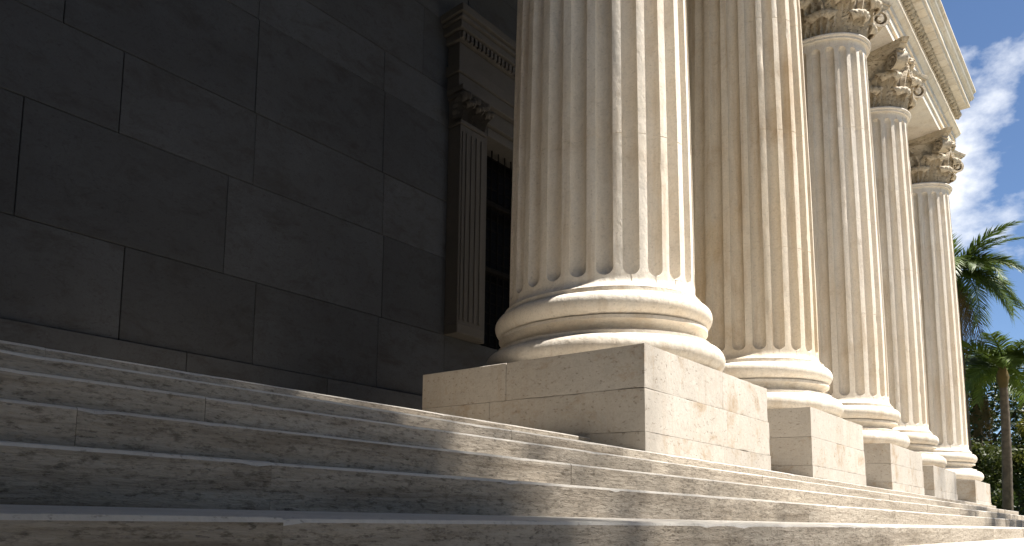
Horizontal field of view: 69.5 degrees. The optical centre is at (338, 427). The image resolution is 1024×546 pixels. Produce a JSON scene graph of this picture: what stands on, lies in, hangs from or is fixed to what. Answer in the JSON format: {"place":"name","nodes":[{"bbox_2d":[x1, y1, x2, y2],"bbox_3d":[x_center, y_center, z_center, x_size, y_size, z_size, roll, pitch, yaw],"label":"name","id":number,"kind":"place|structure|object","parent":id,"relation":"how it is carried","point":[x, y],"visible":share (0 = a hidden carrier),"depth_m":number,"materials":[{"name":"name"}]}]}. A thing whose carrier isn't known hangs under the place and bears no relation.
{"place":"outdoors","nodes":[
{"label":"outdoors","id":0,"kind":"place"},
{"bbox_2d":[941,0,1023,445],"label":"sky","id":1,"kind":"structure","parent":0,"point":[988,192],"materials":[{"name":"blue"}]},
{"bbox_2d":[966,354,1021,470],"bbox_3d":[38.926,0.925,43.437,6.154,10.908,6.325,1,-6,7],"label":"leafy tree","id":2,"kind":"object","parent":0,"point":[983,421],"visible":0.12,"depth_m":43.08,"materials":[{"name":"green plant"}]},
{"label":"ground","id":3,"kind":"structure","parent":0,"visible":0},
{"bbox_2d":[952,221,1023,468],"bbox_3d":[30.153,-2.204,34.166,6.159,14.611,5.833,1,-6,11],"label":"palm tree","id":4,"kind":"object","parent":3,"relation":"on","point":[974,266],"visible":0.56,"depth_m":33.57,"materials":[{"name":"green plant"}]},
{"bbox_2d":[961,330,1023,510],"bbox_3d":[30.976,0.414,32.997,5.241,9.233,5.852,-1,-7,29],"label":"palm tree","id":5,"kind":"object","parent":3,"relation":"on","point":[1006,361],"visible":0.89,"depth_m":32.98,"materials":[{"name":"green plant"}]},
{"bbox_2d":[966,340,1023,511],"bbox_3d":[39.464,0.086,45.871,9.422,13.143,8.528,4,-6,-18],"label":"leafy tree","id":6,"kind":"object","parent":3,"relation":"on","point":[992,404],"visible":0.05,"depth_m":43.68,"materials":[{"name":"green plant"}]},
{"bbox_2d":[969,367,1023,515],"bbox_3d":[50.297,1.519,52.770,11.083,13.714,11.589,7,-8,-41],"label":"leafy tree","id":7,"kind":"object","parent":3,"relation":"on","point":[1013,423],"visible":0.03,"depth_m":52.12,"materials":[{"name":"green plant"}]},
{"bbox_2d":[971,437,1023,514],"bbox_3d":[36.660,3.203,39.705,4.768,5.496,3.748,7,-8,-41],"label":"bush","id":8,"kind":"object","parent":3,"relation":"on","point":[987,458],"visible":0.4,"depth_m":39.19,"materials":[{"name":"green plant"}]},
{"bbox_2d":[991,371,1023,512],"bbox_3d":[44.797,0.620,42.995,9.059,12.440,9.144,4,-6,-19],"label":"leafy tree","id":9,"kind":"object","parent":3,"relation":"on","point":[1012,442],"visible":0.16,"depth_m":44.96,"materials":[{"name":"green plant"}]},
{"bbox_2d":[1012,412,1023,447],"bbox_3d":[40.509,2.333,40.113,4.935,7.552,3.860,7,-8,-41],"label":"leafy tree","id":10,"kind":"object","parent":3,"relation":"on","point":[1020,428],"visible":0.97,"depth_m":40.54,"materials":[{"name":"green plant"}]},
{"bbox_3d":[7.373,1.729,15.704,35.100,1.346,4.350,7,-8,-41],"label":"landing","id":11,"kind":"structure","parent":3,"relation":"on","visible":0},
{"bbox_2d":[0,0,517,409],"bbox_3d":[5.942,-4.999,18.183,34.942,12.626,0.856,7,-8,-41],"label":"back wall","id":12,"kind":"structure","parent":11,"relation":"on","point":[253,191],"depth_m":10.91,"materials":[{"name":"grey stone"}]},
{"bbox_2d":[440,2,515,349],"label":"window","id":13,"kind":"structure","parent":12,"relation":"attached to","point":[480,72],"depth_m":14.52,"materials":[{"name":"stone"}]},
{"bbox_3d":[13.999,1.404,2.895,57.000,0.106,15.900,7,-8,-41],"label":"plaza","id":14,"kind":"structure","parent":0,"visible":0},
{"bbox_2d":[0,340,1023,545],"bbox_3d":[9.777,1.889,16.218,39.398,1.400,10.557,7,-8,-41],"label":"staircase","id":15,"kind":"structure","parent":14,"relation":"on","point":[97,451],"depth_m":3.32,"materials":[{"name":"stone"}]},
{"bbox_2d":[422,343,770,470],"bbox_3d":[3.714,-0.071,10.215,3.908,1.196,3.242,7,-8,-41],"label":"plinth","id":16,"kind":"structure","parent":15,"relation":"on","point":[645,397],"depth_m":8.59,"materials":[{"name":"stone"}]},
{"bbox_2d":[485,0,725,371],"bbox_3d":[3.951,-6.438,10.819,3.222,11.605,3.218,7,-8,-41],"label":"column","id":17,"kind":"structure","parent":16,"relation":"on","point":[602,239],"depth_m":9.49,"materials":[{"name":"beige stone"}]},
{"bbox_2d":[767,407,865,485],"bbox_3d":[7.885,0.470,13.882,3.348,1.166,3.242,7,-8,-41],"label":"plinth","id":18,"kind":"structure","parent":15,"relation":"on","point":[811,442],"depth_m":11.97,"materials":[{"name":"stone"}]},
{"bbox_2d":[686,0,843,416],"bbox_3d":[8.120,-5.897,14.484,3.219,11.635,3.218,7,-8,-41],"label":"column","id":19,"kind":"structure","parent":18,"relation":"on","point":[755,284],"depth_m":13.33,"materials":[{"name":"beige stone"}]},
{"bbox_2d":[870,0,975,141],"bbox_3d":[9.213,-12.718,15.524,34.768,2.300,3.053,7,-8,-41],"label":"entablature","id":20,"kind":"structure","parent":19,"relation":"on","point":[932,49],"depth_m":22.94,"materials":[{"name":"beige stone"}]},
{"bbox_2d":[863,443,924,494],"bbox_3d":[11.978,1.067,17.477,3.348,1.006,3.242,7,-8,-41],"label":"plinth","id":21,"kind":"structure","parent":15,"relation":"on","point":[890,466],"depth_m":15.48,"materials":[{"name":"stone"}]},
{"bbox_2d":[799,0,909,447],"bbox_3d":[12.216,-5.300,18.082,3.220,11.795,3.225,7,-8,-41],"label":"column","id":22,"kind":"structure","parent":21,"relation":"on","point":[838,36],"depth_m":17.01,"materials":[{"name":"beige stone"}]},
{"bbox_2d":[922,465,957,499],"bbox_3d":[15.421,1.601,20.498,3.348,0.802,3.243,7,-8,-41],"label":"plinth","id":23,"kind":"structure","parent":15,"relation":"on","point":[939,482],"depth_m":18.67,"materials":[{"name":"stone"}]},
{"bbox_2d":[866,36,946,467],"bbox_3d":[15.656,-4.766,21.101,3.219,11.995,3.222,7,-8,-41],"label":"column","id":24,"kind":"structure","parent":23,"relation":"on","point":[897,88],"depth_m":20.04,"materials":[{"name":"beige stone"}]},
{"bbox_2d":[956,480,990,504],"bbox_3d":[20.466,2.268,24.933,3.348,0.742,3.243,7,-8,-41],"label":"plinth","id":25,"kind":"structure","parent":15,"relation":"on","point":[974,491],"depth_m":22.89,"materials":[{"name":"stone"}]},
{"bbox_2d":[908,127,983,480],"bbox_3d":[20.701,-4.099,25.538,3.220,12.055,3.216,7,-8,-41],"label":"column","id":26,"kind":"structure","parent":25,"relation":"on","point":[936,164],"depth_m":24.46,"materials":[{"name":"beige stone"}]}
]}

